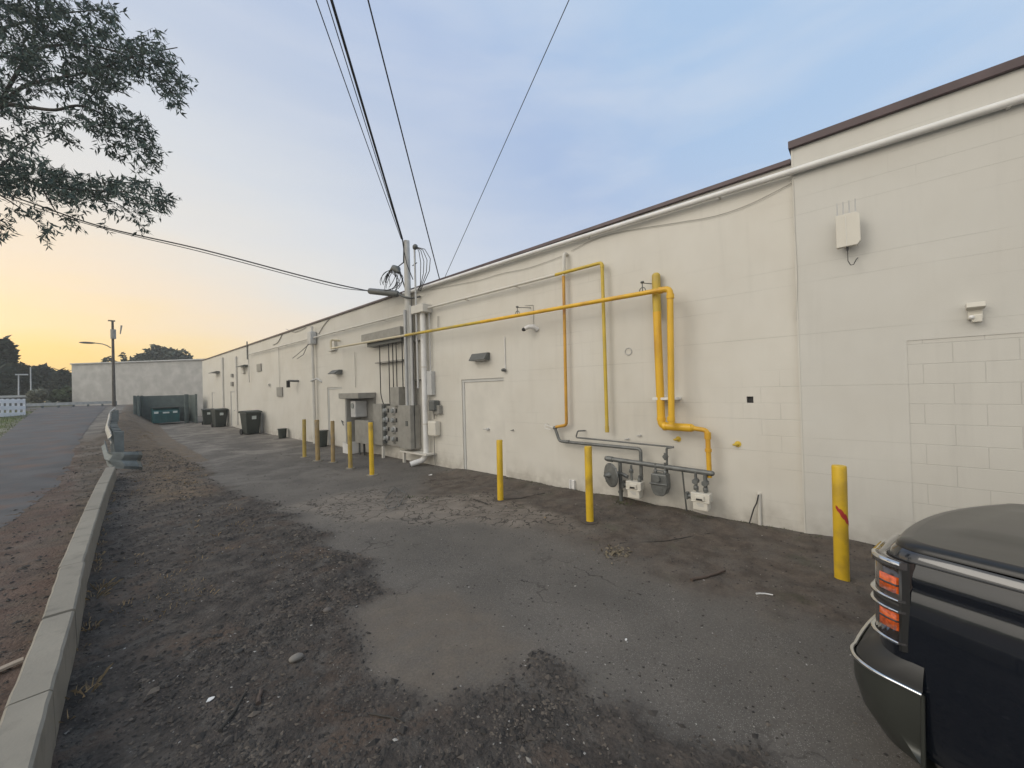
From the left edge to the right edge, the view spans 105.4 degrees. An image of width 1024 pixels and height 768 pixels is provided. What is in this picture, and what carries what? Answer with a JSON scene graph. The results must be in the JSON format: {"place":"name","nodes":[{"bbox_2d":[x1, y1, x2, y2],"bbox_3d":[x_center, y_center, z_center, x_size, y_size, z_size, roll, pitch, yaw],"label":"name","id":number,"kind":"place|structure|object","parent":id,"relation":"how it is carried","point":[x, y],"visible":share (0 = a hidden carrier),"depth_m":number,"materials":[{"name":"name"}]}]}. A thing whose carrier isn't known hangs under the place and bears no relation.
{"place":"outdoors","nodes":[
{"label":"outdoors","id":0,"kind":"place"},
{"bbox_2d":[0,405,111,526],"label":"road","id":1,"kind":"structure","parent":0,"point":[34,457],"depth_m":12.67,"materials":[{"name":"asphalt"}]},
{"bbox_2d":[26,401,116,408],"bbox_3d":[-35.172,1.738,31.289,0.200,0.570,4.890,-2,-1,42],"label":"guardrail","id":2,"kind":"object","parent":1,"relation":"on","point":[73,404],"visible":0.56,"depth_m":31.03,"materials":[{"name":"metal"}]},
{"bbox_2d":[29,429,327,722],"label":"dry grass","id":3,"kind":"structure","parent":0,"point":[74,691],"depth_m":3.67,"materials":[{"name":"plant"}]},
{"bbox_2d":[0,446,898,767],"bbox_3d":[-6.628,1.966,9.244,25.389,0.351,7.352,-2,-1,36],"label":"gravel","id":4,"kind":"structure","parent":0,"point":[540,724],"depth_m":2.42,"materials":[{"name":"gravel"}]},
{"bbox_2d":[370,712,404,722],"bbox_3d":[-0.699,1.877,2.197,0.228,0.011,0.021,-2,-1,16],"label":"stick","id":5,"kind":"object","parent":4,"relation":"on","point":[381,715],"visible":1,"depth_m":2.20,"materials":[{"name":"wood"}]},
{"bbox_2d":[0,401,941,767],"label":"lot ground","id":6,"kind":"structure","parent":0,"point":[412,655],"depth_m":3.21,"materials":[{"name":"asphalt"}]},
{"bbox_2d":[0,361,21,395],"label":"tree","id":7,"kind":"object","parent":6,"relation":"on","point":[8,382],"visible":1,"depth_m":39.05,"materials":[{"name":"green plant"}]},
{"bbox_2d":[0,335,21,375],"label":"tree","id":8,"kind":"object","parent":6,"relation":"on","point":[9,351],"visible":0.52,"depth_m":40.48,"materials":[{"name":"green plant"}]},
{"bbox_2d":[0,657,23,671],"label":"wood scrap","id":9,"kind":"object","parent":6,"relation":"on","point":[12,664],"visible":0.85,"depth_m":2.68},
{"bbox_2d":[0,399,25,416],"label":"vinyl fence","id":10,"kind":"object","parent":6,"relation":"on","point":[13,407],"visible":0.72,"depth_m":22.52,"materials":[{"name":"plastic"}]},
{"bbox_2d":[0,395,34,406],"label":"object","id":11,"kind":"structure","parent":6,"relation":"on","point":[14,397],"depth_m":37.00,"materials":[{"name":"grey ceramic"}]},
{"bbox_2d":[0,409,34,437],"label":"verge grass","id":12,"kind":"structure","parent":6,"relation":"on","point":[18,417],"depth_m":20.52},
{"bbox_2d":[15,361,36,394],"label":"tree","id":13,"kind":"object","parent":6,"relation":"on","point":[23,368],"visible":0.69,"depth_m":43.55,"materials":[{"name":"green plant"}]},
{"bbox_2d":[28,369,43,390],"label":"tree","id":14,"kind":"object","parent":6,"relation":"on","point":[38,378],"visible":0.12,"depth_m":46.83,"materials":[{"name":"green plant"}]},
{"bbox_2d":[25,388,50,402],"bbox_3d":[-44.768,1.143,36.813,1.782,1.615,1.617,-2,-1,42],"label":"bush","id":15,"kind":"object","parent":6,"relation":"on","point":[40,395],"visible":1,"depth_m":36.60,"materials":[{"name":"green plant"}]},
{"bbox_2d":[32,362,52,402],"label":"tree","id":16,"kind":"object","parent":6,"relation":"on","point":[45,371],"visible":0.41,"depth_m":51.13,"materials":[{"name":"green plant"}]},
{"bbox_2d":[48,366,57,402],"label":"tree","id":17,"kind":"object","parent":6,"relation":"on","point":[51,387],"visible":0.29,"depth_m":54.13,"materials":[{"name":"green plant"}]},
{"bbox_2d":[0,467,115,767],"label":"curb","id":18,"kind":"structure","parent":6,"relation":"on","point":[30,719],"depth_m":2.40,"materials":[{"name":"concrete"}]},
{"bbox_2d":[46,389,69,402],"bbox_3d":[-45.587,1.225,39.090,1.873,1.537,1.777,-2,-1,42],"label":"bush","id":19,"kind":"object","parent":6,"relation":"on","point":[59,395],"visible":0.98,"depth_m":38.89,"materials":[{"name":"green plant"}]},
{"bbox_2d":[51,367,71,390],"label":"tree","id":20,"kind":"object","parent":6,"relation":"on","point":[62,378],"visible":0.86,"depth_m":50.72,"materials":[{"name":"green plant"}]},
{"bbox_2d":[61,385,71,401],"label":"bush","id":21,"kind":"object","parent":6,"relation":"on","point":[67,389],"visible":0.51,"depth_m":40.84,"materials":[{"name":"green plant"}]},
{"bbox_2d":[0,0,198,249],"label":"tree","id":22,"kind":"object","parent":6,"relation":"on","point":[77,192],"visible":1,"depth_m":8.66,"materials":[{"name":"green plant"}]},
{"bbox_2d":[79,320,121,406],"bbox_3d":[-31.855,-1.480,30.284,0.500,7.123,2.382,-2,-1,42],"label":"utility pole","id":23,"kind":"object","parent":6,"relation":"on","point":[112,333],"visible":0.96,"depth_m":30.75,"materials":[{"name":"brown wood"}]},
{"bbox_2d":[101,356,117,361],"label":"tree","id":24,"kind":"object","parent":6,"relation":"on","point":[106,359],"visible":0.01,"depth_m":71.98,"materials":[{"name":"green plant"}]},
{"bbox_2d":[101,408,142,470],"bbox_3d":[-15.796,1.834,15.437,17.610,1.548,0.709,-2,-1,43],"label":"guardrail","id":25,"kind":"object","parent":6,"relation":"on","point":[117,456],"visible":0.95,"depth_m":9.80,"materials":[{"name":"metal"}]},
{"bbox_2d":[119,352,127,361],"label":"tree","id":26,"kind":"object","parent":6,"relation":"on","point":[123,356],"visible":0.15,"depth_m":63.90,"materials":[{"name":"green plant"}]},
{"bbox_2d":[128,353,143,360],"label":"tree","id":27,"kind":"object","parent":6,"relation":"on","point":[137,357],"visible":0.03,"depth_m":74.65,"materials":[{"name":"green plant"}]},
{"bbox_2d":[70,359,202,415],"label":"warehouse","id":28,"kind":"structure","parent":6,"relation":"on","point":[91,382],"depth_m":37.95,"materials":[{"name":"concrete"}]},
{"bbox_2d":[136,344,192,360],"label":"tree","id":29,"kind":"object","parent":6,"relation":"on","point":[156,352],"visible":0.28,"depth_m":73.14,"materials":[{"name":"green plant"}]},
{"bbox_2d":[133,394,197,422],"bbox_3d":[-23.984,1.763,27.292,3.531,2.020,2.277,-1,-1,-28],"label":"dumpster enclosure","id":30,"kind":"object","parent":6,"relation":"on","point":[186,404],"visible":0.78,"depth_m":27.60,"materials":[{"name":"metal"}]},
{"bbox_2d":[151,406,179,422],"bbox_3d":[-24.067,2.128,27.069,1.448,1.050,1.445,-2,-1,42],"label":"dumpster","id":31,"kind":"object","parent":6,"relation":"on","point":[164,414],"visible":0.94,"depth_m":26.62,"materials":[{"name":"teal metal"}]},
{"bbox_2d":[201,408,213,424],"bbox_3d":[-19.806,2.119,25.421,0.660,1.040,0.755,-1,-1,-44],"label":"wheeled bin","id":32,"kind":"object","parent":6,"relation":"on","point":[206,416],"visible":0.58,"depth_m":25.16,"materials":[{"name":"plastic"}]},
{"bbox_2d":[210,408,228,426],"bbox_3d":[-17.453,2.002,23.257,0.801,1.102,0.700,-2,-1,34],"label":"wheeled bin","id":33,"kind":"object","parent":6,"relation":"on","point":[219,417],"visible":0.98,"depth_m":23.05,"materials":[{"name":"plastic"}]},
{"bbox_2d":[218,691,246,731],"bbox_3d":[-1.613,1.896,2.262,0.026,0.029,0.277,-2,-1,-8],"label":"stick","id":34,"kind":"object","parent":6,"relation":"on","point":[223,725],"visible":1,"depth_m":2.23,"materials":[{"name":"wood"}]},
{"bbox_2d":[238,410,261,434],"bbox_3d":[-12.369,1.805,18.447,0.816,1.123,0.713,-2,-1,32],"label":"wheeled bin","id":35,"kind":"object","parent":6,"relation":"on","point":[250,421],"visible":1,"depth_m":18.24,"materials":[{"name":"plastic"}]},
{"bbox_2d":[256,688,262,705],"bbox_3d":[-1.523,1.886,2.352,0.029,0.027,0.114,-1,-1,-27],"label":"stick","id":36,"kind":"object","parent":6,"relation":"on","point":[258,700],"visible":1,"depth_m":2.33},
{"bbox_2d":[277,428,286,437],"bbox_3d":[-9.630,2.066,16.357,0.360,0.400,0.360,-2,-1,42],"label":"pail","id":37,"kind":"object","parent":6,"relation":"on","point":[282,432],"visible":1,"depth_m":16.24,"materials":[{"name":"plastic"}]},
{"bbox_2d":[289,653,303,662],"bbox_3d":[-1.487,1.885,2.688,0.066,0.046,0.094,-2,-1,42],"label":"rock","id":38,"kind":"object","parent":6,"relation":"on","point":[296,657],"visible":1,"depth_m":2.67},
{"bbox_2d":[300,419,308,457],"bbox_3d":[-6.006,1.623,11.262,0.245,1.200,0.228,-2,-1,42],"label":"bollard","id":39,"kind":"object","parent":6,"relation":"on","point":[304,437],"visible":0.79,"depth_m":11.23,"materials":[{"name":"metal"}]},
{"bbox_2d":[292,326,321,443],"bbox_3d":[-7.825,0.050,14.745,2.329,4.311,0.229,-2,-1,38],"label":"service mast","id":40,"kind":"object","parent":6,"relation":"on","point":[311,334],"visible":0.93,"depth_m":14.29,"materials":[{"name":"metal"}]},
{"bbox_2d":[313,420,322,461],"bbox_3d":[-5.295,1.587,10.614,0.244,1.220,0.256,-2,-1,42],"label":"bollard","id":41,"kind":"object","parent":6,"relation":"on","point":[317,443],"visible":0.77,"depth_m":10.57,"materials":[{"name":"metal"}]},
{"bbox_2d":[319,430,327,446],"bbox_3d":[-6.574,1.879,13.480,0.424,0.550,0.424,-2,-1,42],"label":"pail","id":42,"kind":"object","parent":6,"relation":"on","point":[323,437],"visible":0.68,"depth_m":13.36,"materials":[{"name":"plastic"}]},
{"bbox_2d":[328,421,336,462],"bbox_3d":[-4.759,1.579,10.328,0.247,1.200,0.220,-2,-1,42],"label":"bollard","id":43,"kind":"object","parent":6,"relation":"on","point":[332,426],"visible":0.8,"depth_m":10.29,"materials":[{"name":"metal"}]},
{"bbox_2d":[346,422,354,469],"bbox_3d":[-3.930,1.533,9.453,0.211,1.230,0.208,-2,-1,3],"label":"bollard","id":44,"kind":"object","parent":6,"relation":"on","point":[349,437],"visible":0.8,"depth_m":9.41,"materials":[{"name":"metal"}]},
{"bbox_2d":[339,392,375,453],"bbox_3d":[-4.655,1.179,11.674,1.273,1.819,0.601,-2,-1,42],"label":"switch cabinet","id":45,"kind":"object","parent":6,"relation":"on","point":[355,406],"visible":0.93,"depth_m":11.72,"materials":[{"name":"grey metal"}]},
{"bbox_2d":[355,419,373,454],"bbox_3d":[-4.278,1.565,11.335,0.838,1.024,0.180,-2,-1,42],"label":"splice cabinet","id":46,"kind":"object","parent":6,"relation":"on","point":[361,431],"visible":0.83,"depth_m":11.28,"materials":[{"name":"grey metal"}]},
{"bbox_2d":[366,422,377,476],"bbox_3d":[-3.089,1.481,8.601,0.220,1.270,0.231,-2,-1,42],"label":"bollard","id":47,"kind":"object","parent":6,"relation":"on","point":[371,450],"visible":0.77,"depth_m":8.56,"materials":[{"name":"metal"}]},
{"bbox_2d":[384,487,405,508],"bbox_3d":[-2.009,1.933,6.695,0.326,0.024,1.373,-2,-1,-8],"label":"bent wire","id":48,"kind":"object","parent":6,"relation":"on","point":[397,498],"visible":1,"depth_m":6.61,"materials":[{"name":"grey metal"}]},
{"bbox_2d":[373,387,435,462],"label":"meter bank","id":49,"kind":"structure","parent":6,"relation":"on","point":[399,425],"depth_m":10.24,"materials":[{"name":"grey metal"}]},
{"bbox_2d":[493,440,506,501],"bbox_3d":[-0.196,1.465,6.361,0.238,1.100,0.233,-2,-1,42],"label":"bollard","id":50,"kind":"object","parent":6,"relation":"on","point":[499,449],"visible":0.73,"depth_m":6.32,"materials":[{"name":"metal"}]},
{"bbox_2d":[581,446,597,524],"bbox_3d":[1.038,1.405,5.248,0.234,1.130,0.232,-2,-1,42],"label":"bollard","id":51,"kind":"object","parent":6,"relation":"on","point":[589,519],"visible":0.77,"depth_m":5.21,"materials":[{"name":"metal"}]},
{"bbox_2d":[201,55,1023,544],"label":"commercial building","id":52,"kind":"structure","parent":6,"relation":"on","point":[887,373],"depth_m":4.80,"materials":[{"name":"beige paint"}]},
{"bbox_2d":[212,392,214,408],"bbox_3d":[-20.008,1.602,26.224,0.998,2.099,0.049,-2,-1,42],"label":"door","id":53,"kind":"structure","parent":52,"relation":"in","point":[213,393],"depth_m":26.35,"materials":[{"name":"beige paint"}]},
{"bbox_2d":[221,357,224,407],"bbox_3d":[-17.884,-0.048,24.138,0.129,3.187,0.129,-2,-1,20],"label":"conduit","id":54,"kind":"object","parent":52,"relation":"attached to","point":[222,370],"visible":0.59,"depth_m":24.09,"materials":[{"name":"metal"}]},
{"bbox_2d":[231,391,234,426],"bbox_3d":[-16.268,1.466,22.759,0.998,2.099,0.102,-2,-1,42],"label":"door","id":55,"kind":"structure","parent":52,"relation":"in","point":[232,392],"depth_m":22.83,"materials":[{"name":"beige paint"}]},
{"bbox_2d":[235,356,237,424],"bbox_3d":[-15.501,0.376,21.962,0.092,3.854,0.092,-2,-1,20],"label":"conduit","id":56,"kind":"object","parent":52,"relation":"attached to","point":[236,382],"visible":1,"depth_m":21.93,"materials":[{"name":"metal"}]},
{"bbox_2d":[260,412,262,432],"bbox_3d":[-12.185,1.873,18.949,0.129,0.977,0.129,-1,-1,-25],"label":"conduit","id":57,"kind":"object","parent":52,"relation":"attached to","point":[261,426],"visible":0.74,"depth_m":18.90,"materials":[{"name":"metal"}]},
{"bbox_2d":[276,387,282,396],"bbox_3d":[-10.186,0.344,17.106,0.670,0.411,0.059,-2,-1,42],"label":"junction box","id":58,"kind":"object","parent":52,"relation":"attached to","point":[279,391],"visible":1,"depth_m":17.04,"materials":[{"name":"grey metal"}]},
{"bbox_2d":[286,380,298,387],"bbox_3d":[-8.786,-0.020,15.615,0.515,0.310,0.148,-2,-1,4],"label":"security camera","id":59,"kind":"object","parent":52,"relation":"attached to","point":[288,383],"visible":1,"depth_m":15.59,"materials":[{"name":"grey metal"}]},
{"bbox_2d":[328,341,336,350],"bbox_3d":[-6.160,-1.292,13.364,0.531,0.302,0.099,-2,-1,42],"label":"junction box","id":60,"kind":"object","parent":52,"relation":"attached to","point":[334,343],"visible":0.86,"depth_m":13.23,"materials":[{"name":"beige paint"}]},
{"bbox_2d":[328,370,342,373],"bbox_3d":[-5.915,-0.400,13.032,0.512,0.139,0.280,-2,-1,42],"label":"wall light","id":61,"kind":"object","parent":52,"relation":"attached to","point":[336,372],"visible":1,"depth_m":12.90,"materials":[{"name":"grey metal"}]},
{"bbox_2d":[328,387,342,445],"bbox_3d":[-6.060,1.129,13.404,1.198,2.029,0.102,-2,-1,42],"label":"door","id":62,"kind":"structure","parent":52,"relation":"in","point":[333,393],"depth_m":13.45,"materials":[{"name":"beige paint"}]},
{"bbox_2d":[361,326,403,403],"bbox_3d":[-3.538,-0.383,10.856,2.107,2.171,0.279,-2,-1,42],"label":"wire trough","id":63,"kind":"object","parent":52,"relation":"attached to","point":[394,331],"visible":0.89,"depth_m":10.61,"materials":[{"name":"grey metal"}]},
{"bbox_2d":[367,0,439,278],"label":"overhead cable","id":64,"kind":"object","parent":52,"relation":"attached to","point":[400,127],"visible":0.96,"depth_m":6.82,"materials":[{"name":"black rubber"}]},
{"bbox_2d":[403,240,420,415],"bbox_3d":[-2.631,-1.433,9.991,0.500,4.496,0.304,-2,-1,42],"label":"service pole","id":65,"kind":"object","parent":52,"relation":"attached to","point":[410,379],"visible":0.83,"depth_m":9.90,"materials":[{"name":"metal"}]},
{"bbox_2d":[0,192,367,290],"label":"overhead cable","id":66,"kind":"object","parent":65,"relation":"attached to","point":[184,245],"visible":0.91,"depth_m":9.28,"materials":[{"name":"black rubber"}]},
{"bbox_2d":[2,195,366,290],"bbox_3d":[-8.380,-3.589,9.169,9.294,2.730,1.506,-1,-1,-15],"label":"overhead cable","id":67,"kind":"object","parent":65,"relation":"attached to","point":[183,247],"visible":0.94,"depth_m":9.22,"materials":[{"name":"black rubber"}]},
{"bbox_2d":[316,0,400,237],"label":"overhead cable","id":68,"kind":"object","parent":65,"relation":"attached to","point":[353,106],"visible":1,"depth_m":6.83,"materials":[{"name":"black rubber"}]},
{"bbox_2d":[326,0,402,240],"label":"overhead cable","id":69,"kind":"object","parent":65,"relation":"attached to","point":[360,108],"visible":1,"depth_m":6.87,"materials":[{"name":"black rubber"}]},
{"bbox_2d":[330,0,402,238],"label":"overhead cable","id":70,"kind":"object","parent":65,"relation":"attached to","point":[351,66],"visible":1,"depth_m":6.88,"materials":[{"name":"black rubber"}]},
{"bbox_2d":[367,288,420,298],"bbox_3d":[-3.255,-2.434,10.387,2.142,0.605,0.307,-2,-1,37],"label":"splice closure","id":71,"kind":"object","parent":65,"relation":"attached to","point":[391,293],"visible":0.94,"depth_m":10.29,"materials":[{"name":"black plastic"}]},
{"bbox_2d":[380,239,412,290],"bbox_3d":[-3.027,-2.946,10.178,1.358,1.516,0.259,-2,-1,42],"label":"cable coil","id":72,"kind":"object","parent":65,"relation":"hanging from","point":[394,269],"visible":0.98,"depth_m":10.11,"materials":[{"name":"black rubber"}]},
{"bbox_2d":[409,303,431,466],"bbox_3d":[-2.258,0.037,9.544,0.500,3.958,0.497,-2,-1,42],"label":"downspout","id":73,"kind":"object","parent":52,"relation":"attached to","point":[421,309],"visible":0.89,"depth_m":9.55,"materials":[{"name":"white paint"}]},
{"bbox_2d":[412,244,430,387],"bbox_3d":[-2.177,-1.686,9.479,0.770,3.566,0.120,-2,-1,42],"label":"weatherhead","id":74,"kind":"object","parent":73,"relation":"attached to","point":[415,246],"visible":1,"depth_m":9.63,"materials":[{"name":"grey metal"}]},
{"bbox_2d":[248,261,608,432],"bbox_3d":[-5.962,-0.382,13.162,20.365,2.860,0.154,-2,-1,42],"label":"gas pipe","id":75,"kind":"object","parent":52,"relation":"attached to","point":[600,263],"visible":0.98,"depth_m":6.61,"materials":[{"name":"metal"}]},
{"bbox_2d":[426,313,435,394],"bbox_3d":[-2.007,-0.822,9.555,0.198,2.181,0.119,-2,-1,42],"label":"conduit box","id":76,"kind":"object","parent":52,"relation":"attached to","point":[430,376],"visible":0.96,"depth_m":9.51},
{"bbox_2d":[428,400,439,418],"bbox_3d":[-1.872,0.628,9.400,0.226,0.470,0.199,-2,-1,42],"label":"electric device","id":77,"kind":"object","parent":52,"relation":"attached to","point":[432,404],"visible":0.89,"depth_m":9.32,"materials":[{"name":"grey metal"}]},
{"bbox_2d":[428,421,440,465],"bbox_3d":[-1.873,1.442,9.435,0.310,1.095,0.169,-2,-1,42],"label":"telephone box","id":78,"kind":"object","parent":52,"relation":"attached to","point":[434,428],"visible":1,"depth_m":9.36,"materials":[{"name":"beige plastic"}]},
{"bbox_2d":[434,405,442,413],"bbox_3d":[-1.768,0.613,9.359,0.182,0.202,0.119,-2,-1,42],"label":"junction box","id":79,"kind":"object","parent":52,"relation":"attached to","point":[439,409],"visible":0.87,"depth_m":9.30,"materials":[{"name":"grey metal"}]},
{"bbox_2d":[469,352,489,360],"bbox_3d":[-0.703,-0.578,8.329,0.488,0.164,0.170,-2,-1,42],"label":"wall light","id":80,"kind":"object","parent":52,"relation":"attached to","point":[480,356],"visible":1,"depth_m":8.24,"materials":[{"name":"grey metal"}]},
{"bbox_2d":[462,378,505,475],"bbox_3d":[-0.618,0.915,8.416,1.328,2.059,0.102,-2,-1,42],"label":"door","id":81,"kind":"structure","parent":52,"relation":"in","point":[483,402],"depth_m":8.44,"materials":[{"name":"beige paint"}]},
{"bbox_2d":[432,256,560,289],"bbox_3d":[-0.564,-2.276,8.263,3.939,0.186,0.007,-2,-1,42],"label":"cable","id":82,"kind":"object","parent":52,"relation":"attached to","point":[502,273],"depth_m":7.88,"materials":[{"name":"grey rubber"}]},
{"bbox_2d":[330,281,674,423],"bbox_3d":[-1.777,-0.466,9.194,11.130,2.333,0.354,-2,-1,42],"label":"gas pipe","id":83,"kind":"object","parent":52,"relation":"attached to","point":[668,290],"visible":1,"depth_m":5.66,"materials":[{"name":"metal"}]},
{"bbox_2d":[501,337,505,371],"bbox_3d":[-0.181,-0.601,7.900,0.100,0.705,0.110,-2,-1,42],"label":"conduit","id":84,"kind":"object","parent":52,"relation":"attached to","point":[503,369],"visible":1,"depth_m":7.90,"materials":[{"name":"white metal"}]},
{"bbox_2d":[445,0,568,276],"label":"overhead cable","id":85,"kind":"object","parent":52,"relation":"attached to","point":[512,125],"visible":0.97,"depth_m":6.41,"materials":[{"name":"black rubber"}]},
{"bbox_2d":[522,305,538,331],"bbox_3d":[0.327,-1.251,7.357,0.316,0.539,0.230,-2,-1,35],"label":"security camera","id":86,"kind":"object","parent":52,"relation":"attached to","point":[534,327],"visible":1,"depth_m":7.30,"materials":[{"name":"white paint"}]},
{"bbox_2d":[569,479,575,488],"bbox_3d":[1.051,1.779,6.825,0.092,0.210,0.077,-2,-1,42],"label":"pipe stub","id":87,"kind":"object","parent":52,"relation":"attached to","point":[571,484],"visible":0.61,"depth_m":6.81,"materials":[{"name":"white paint"}]},
{"bbox_2d":[545,252,642,479],"bbox_3d":[1.267,-0.430,6.530,1.876,3.786,0.145,-2,-1,44],"label":"gas pipe","id":88,"kind":"object","parent":52,"relation":"attached to","point":[565,255],"visible":1,"depth_m":6.79,"materials":[{"name":"metal"}]},
{"bbox_2d":[576,430,673,472],"bbox_3d":[1.725,1.047,6.117,1.644,0.567,0.141,-2,-1,44],"label":"gas pipe","id":89,"kind":"object","parent":52,"relation":"attached to","point":[665,456],"visible":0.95,"depth_m":5.84,"materials":[{"name":"metal"}]},
{"bbox_2d":[571,183,791,250],"bbox_3d":[2.193,-2.340,5.738,3.157,0.212,0.007,-2,-1,42],"label":"wall wire","id":90,"kind":"object","parent":52,"relation":"attached to","point":[689,220],"depth_m":5.46,"materials":[{"name":"grey rubber"}]},
{"bbox_2d":[652,272,711,477],"bbox_3d":[2.372,-0.197,5.478,0.766,2.902,0.233,-2,-1,42],"label":"gas pipe","id":91,"kind":"object","parent":52,"relation":"attached to","point":[660,399],"visible":0.95,"depth_m":5.58,"materials":[{"name":"metal"}]},
{"bbox_2d":[749,493,761,524],"bbox_3d":[3.056,1.601,4.940,0.197,0.432,0.052,-2,-1,2],"label":"pipe","id":92,"kind":"object","parent":52,"relation":"attached to","point":[758,504],"depth_m":4.92,"materials":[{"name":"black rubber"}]},
{"bbox_2d":[793,182,796,318],"bbox_3d":[3.370,-1.592,4.647,0.032,1.659,0.010,-2,-1,42],"label":"wall wire","id":93,"kind":"object","parent":52,"relation":"attached to","point":[795,248],"depth_m":4.64,"materials":[{"name":"beige paint"}]},
{"bbox_2d":[835,199,860,264],"bbox_3d":[3.677,-1.637,4.264,0.200,0.702,0.164,-2,-1,42],"label":"antenna box","id":94,"kind":"object","parent":52,"relation":"attached to","point":[848,232],"visible":1,"depth_m":4.21,"materials":[{"name":"beige plastic"}]},
{"bbox_2d":[965,301,985,322],"bbox_3d":[4.370,-0.673,3.678,0.120,0.188,0.114,-2,-1,42],"label":"flood light","id":95,"kind":"object","parent":52,"relation":"attached to","point":[974,310],"visible":1,"depth_m":3.66,"materials":[{"name":"beige plastic"}]},
{"bbox_2d":[593,544,632,563],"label":"leaf litter","id":96,"kind":"object","parent":6,"relation":"on","point":[613,552],"visible":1,"depth_m":4.25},
{"bbox_2d":[407,477,821,537],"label":"weeds","id":97,"kind":"object","parent":6,"relation":"on","point":[630,504],"visible":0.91,"depth_m":5.93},
{"bbox_2d":[603,456,714,510],"bbox_3d":[2.062,1.496,5.650,1.613,0.758,0.267,-2,-1,37],"label":"gas manifold","id":98,"kind":"object","parent":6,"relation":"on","point":[612,475],"visible":0.98,"depth_m":5.90,"materials":[{"name":"grey paint"}]},
{"bbox_2d":[621,465,644,498],"bbox_3d":[1.806,1.462,5.862,0.320,0.475,0.186,-2,-1,42],"label":"gas meter","id":99,"kind":"object","parent":98,"relation":"attached to","point":[635,488],"visible":1,"depth_m":5.79,"materials":[{"name":"white metal"}]},
{"bbox_2d":[649,463,670,495],"bbox_3d":[2.119,1.355,5.578,0.246,0.469,0.175,-2,-1,42],"label":"gas meter","id":100,"kind":"object","parent":98,"relation":"attached to","point":[660,482],"visible":1,"depth_m":5.52,"materials":[{"name":"grey paint"}]},
{"bbox_2d":[685,472,712,511],"bbox_3d":[2.493,1.429,5.231,0.320,0.495,0.186,-2,-1,42],"label":"gas meter","id":101,"kind":"object","parent":98,"relation":"attached to","point":[702,500],"visible":1,"depth_m":5.16,"materials":[{"name":"white metal"}]},
{"bbox_2d":[620,533,709,543],"bbox_3d":[1.825,1.822,4.577,1.173,0.015,0.077,-2,-1,-11],"label":"stick","id":102,"kind":"object","parent":6,"relation":"on","point":[667,540],"visible":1,"depth_m":4.54,"materials":[{"name":"wood"}]},
{"bbox_2d":[690,569,725,581],"bbox_3d":[1.855,1.797,3.666,0.441,0.035,0.055,-1,-1,-21],"label":"stick","id":103,"kind":"object","parent":6,"relation":"on","point":[692,579],"visible":1,"depth_m":3.62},
{"bbox_2d":[826,464,856,584],"bbox_3d":[2.979,1.320,3.541,0.224,1.160,0.226,-1,-1,-21],"label":"bollard","id":104,"kind":"object","parent":6,"relation":"on","point":[840,523],"visible":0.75,"depth_m":3.49,"materials":[{"name":"metal"}]},
{"bbox_2d":[849,503,1023,767],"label":"pickup truck","id":105,"kind":"object","parent":6,"relation":"on","point":[936,647],"visible":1,"depth_m":1.63,"materials":[{"name":"black paint"}]},
{"bbox_2d":[0,0,1023,372],"label":"sky","id":106,"kind":"structure","parent":0,"point":[630,106],"materials":[{"name":"blue"}]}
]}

